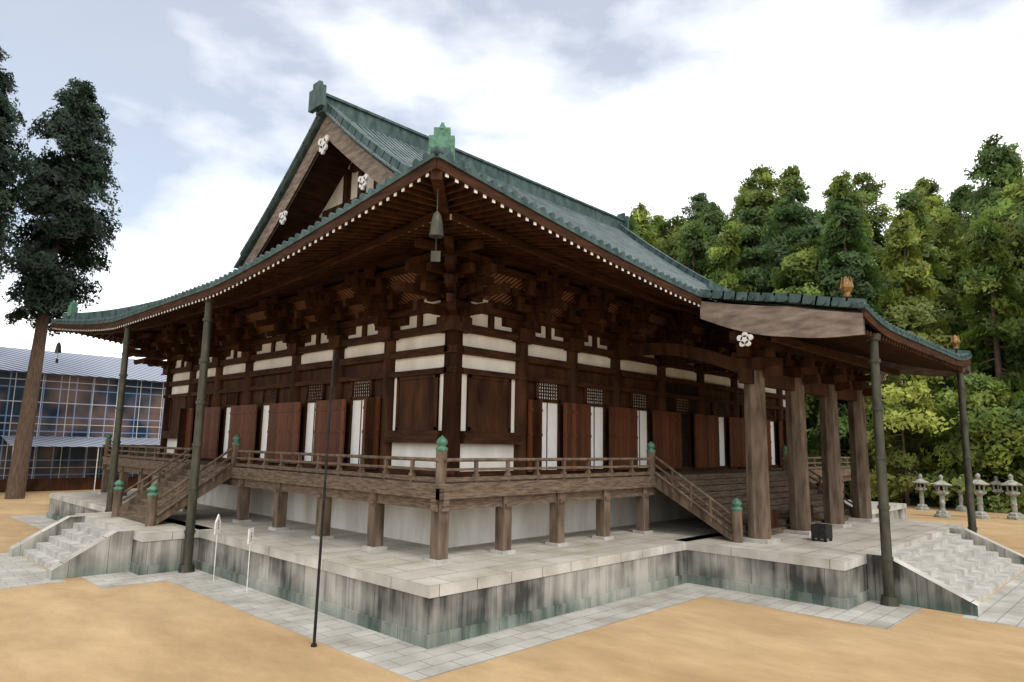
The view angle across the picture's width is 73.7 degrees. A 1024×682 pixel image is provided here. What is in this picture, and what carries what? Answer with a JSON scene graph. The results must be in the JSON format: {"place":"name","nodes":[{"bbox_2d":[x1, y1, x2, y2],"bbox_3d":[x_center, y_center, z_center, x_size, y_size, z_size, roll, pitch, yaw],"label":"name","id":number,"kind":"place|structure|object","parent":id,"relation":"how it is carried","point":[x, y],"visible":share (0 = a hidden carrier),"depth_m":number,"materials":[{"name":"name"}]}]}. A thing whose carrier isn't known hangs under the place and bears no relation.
{"place":"outdoors","nodes":[
{"label":"outdoors","id":0,"kind":"place"},
{"bbox_2d":[0,347,166,492],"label":"scaffolded building","id":1,"kind":"structure","parent":0,"point":[76,413],"depth_m":59.20,"materials":[{"name":"blue glass"}]},
{"bbox_2d":[0,488,1023,681],"bbox_3d":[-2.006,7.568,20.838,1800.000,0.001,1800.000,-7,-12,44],"label":"ground","id":2,"kind":"structure","parent":0,"point":[77,629],"depth_m":15.12,"materials":[{"name":"beige sand"}]},
{"bbox_2d":[0,46,122,498],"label":"cedar trees","id":3,"kind":"object","parent":2,"relation":"on","point":[60,188],"visible":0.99,"depth_m":50.29,"materials":[{"name":"green plant"}]},
{"bbox_2d":[9,515,133,579],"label":"stone stairs","id":4,"kind":"structure","parent":2,"relation":"on","point":[72,546],"depth_m":22.92,"materials":[{"name":"grey stone"}]},
{"bbox_2d":[311,349,334,646],"bbox_3d":[-4.220,3.402,15.286,0.129,6.501,0.189,-2,-9,21],"label":"thin pole","id":5,"kind":"object","parent":2,"relation":"on","point":[314,644],"visible":1,"depth_m":15.19,"materials":[{"name":"black metal"}]},
{"bbox_2d":[46,490,962,648],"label":"stone platform","id":6,"kind":"structure","parent":2,"relation":"on","point":[402,590],"depth_m":20.04,"materials":[{"name":"grey stone"}]},
{"bbox_2d":[111,447,232,525],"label":"wood stairs","id":7,"kind":"structure","parent":6,"relation":"on","point":[159,501],"depth_m":26.47,"materials":[{"name":"brown wood"}]},
{"bbox_2d":[98,434,851,564],"bbox_3d":[-0.938,7.424,39.495,29.200,3.300,32.940,-7,-12,44],"label":"veranda","id":8,"kind":"object","parent":6,"relation":"on","point":[440,495],"visible":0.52,"depth_m":21.76,"materials":[{"name":"brown wood"}]},
{"bbox_2d":[151,283,805,547],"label":"temple wall","id":9,"kind":"structure","parent":6,"relation":"on","point":[488,388],"depth_m":25.84,"materials":[{"name":"paint"}]},
{"bbox_2d":[112,236,777,378],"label":"eave brackets","id":10,"kind":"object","parent":9,"relation":"on","point":[379,292],"visible":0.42,"depth_m":25.45,"materials":[{"name":"brown wood"}]},
{"bbox_2d":[51,170,968,383],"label":"roof eaves","id":11,"kind":"object","parent":10,"relation":"on","point":[436,206],"visible":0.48,"depth_m":20.36,"materials":[{"name":"brown wood"}]},
{"bbox_2d":[74,111,881,335],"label":"roof tiles","id":12,"kind":"object","parent":11,"relation":"on","point":[620,240],"visible":0.16,"depth_m":40.35,"materials":[{"name":"teal tile"}]},
{"bbox_2d":[51,80,971,380],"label":"roof ridges and edges","id":13,"kind":"object","parent":9,"relation":"on","point":[449,158],"visible":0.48,"depth_m":22.34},
{"bbox_2d":[242,116,394,266],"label":"gables","id":14,"kind":"object","parent":13,"relation":"on","point":[334,151],"visible":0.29,"depth_m":35.50,"materials":[{"name":"paint"}]},
{"bbox_2d":[654,456,852,542],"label":"wood stairs","id":15,"kind":"structure","parent":6,"relation":"on","point":[719,505],"depth_m":25.59,"materials":[{"name":"brown wood"}]},
{"bbox_2d":[618,331,899,543],"bbox_3d":[10.504,4.060,28.840,7.609,7.161,13.500,-7,-12,44],"label":"kohai porch","id":16,"kind":"object","parent":6,"relation":"on","point":[795,370],"visible":0.94,"depth_m":25.87,"materials":[{"name":"wood"}]},
{"bbox_2d":[0,515,1023,680],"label":"paving strip","id":17,"kind":"object","parent":2,"relation":"on","point":[1004,605],"visible":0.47,"depth_m":18.21,"materials":[{"name":"grey stone"}]},
{"bbox_2d":[105,325,133,511],"bbox_3d":[-17.049,3.876,29.512,0.520,9.375,0.520,-7,-12,44],"label":"eave pole","id":18,"kind":"object","parent":17,"relation":"on","point":[116,441],"visible":0.7,"depth_m":29.49,"materials":[{"name":"green metal"}]},
{"bbox_2d":[178,298,215,572],"bbox_3d":[-10.796,3.078,23.515,0.520,9.375,0.520,-7,-12,44],"label":"eave pole","id":19,"kind":"object","parent":17,"relation":"on","point":[187,565],"visible":0.94,"depth_m":23.34,"materials":[{"name":"green metal"}]},
{"bbox_2d":[213,514,220,580],"bbox_3d":[-9.311,6.501,21.485,0.048,2.050,0.340,0,-9,4],"label":"signpost","id":20,"kind":"object","parent":17,"relation":"on","point":[217,528],"visible":1,"depth_m":21.51,"materials":[{"name":"white metal"}]},
{"bbox_2d":[246,528,253,592],"bbox_3d":[-7.697,6.419,19.986,0.048,1.820,0.300,0,-9,4],"label":"sign","id":21,"kind":"object","parent":17,"relation":"on","point":[250,535],"visible":1,"depth_m":19.99,"materials":[{"name":"white metal"}]},
{"bbox_2d":[866,333,899,606],"bbox_3d":[10.985,3.712,20.315,0.520,7.916,0.520,-7,-12,44],"label":"eave pole","id":22,"kind":"object","parent":17,"relation":"on","point":[889,598],"visible":0.93,"depth_m":20.16,"materials":[{"name":"green metal"}]},
{"bbox_2d":[954,368,977,532],"bbox_3d":[18.980,5.085,28.467,0.520,7.916,0.520,-7,-12,44],"label":"eave pole","id":23,"kind":"object","parent":17,"relation":"on","point":[967,457],"visible":0.72,"depth_m":28.43,"materials":[{"name":"green metal"}]},
{"bbox_2d":[628,131,1023,512],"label":"forest trees","id":24,"kind":"object","parent":2,"relation":"on","point":[932,259],"visible":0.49,"depth_m":66.54,"materials":[{"name":"green plant"}]},
{"bbox_2d":[912,474,929,509],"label":"stone lantern","id":25,"kind":"object","parent":2,"relation":"on","point":[920,482],"visible":1,"depth_m":52.09,"materials":[{"name":"grey stone"}]},
{"bbox_2d":[930,474,951,517],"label":"stone lantern","id":26,"kind":"object","parent":2,"relation":"on","point":[941,491],"visible":1,"depth_m":46.42,"materials":[{"name":"grey stone"}]},
{"bbox_2d":[866,527,1023,616],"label":"stone stairs","id":27,"kind":"structure","parent":2,"relation":"on","point":[965,571],"depth_m":21.86,"materials":[{"name":"grey stone"}]},
{"bbox_2d":[952,477,966,510],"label":"stone lantern","id":28,"kind":"object","parent":2,"relation":"on","point":[960,507],"visible":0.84,"depth_m":51.67,"materials":[{"name":"grey stone"}]},
{"bbox_2d":[973,473,989,518],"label":"stone lantern","id":29,"kind":"object","parent":2,"relation":"on","point":[979,491],"visible":0.94,"depth_m":46.08,"materials":[{"name":"grey stone"}]},
{"bbox_2d":[988,475,1003,512],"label":"stone lantern","id":30,"kind":"object","parent":2,"relation":"on","point":[995,484],"visible":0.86,"depth_m":51.23,"materials":[{"name":"grey stone"}]},
{"bbox_2d":[1001,474,1023,519],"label":"stone lantern","id":31,"kind":"object","parent":2,"relation":"on","point":[1013,493],"visible":1,"depth_m":45.82,"materials":[{"name":"grey stone"}]},
{"bbox_2d":[0,0,1023,360],"label":"sky","id":32,"kind":"structure","parent":0,"point":[610,106],"materials":[{"name":"white"}]},
{"bbox_2d":[807,311,1023,509],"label":"hill terrain","id":33,"kind":"structure","parent":0,"point":[909,448],"depth_m":62.10,"materials":[{"name":"green plant"}]}
]}

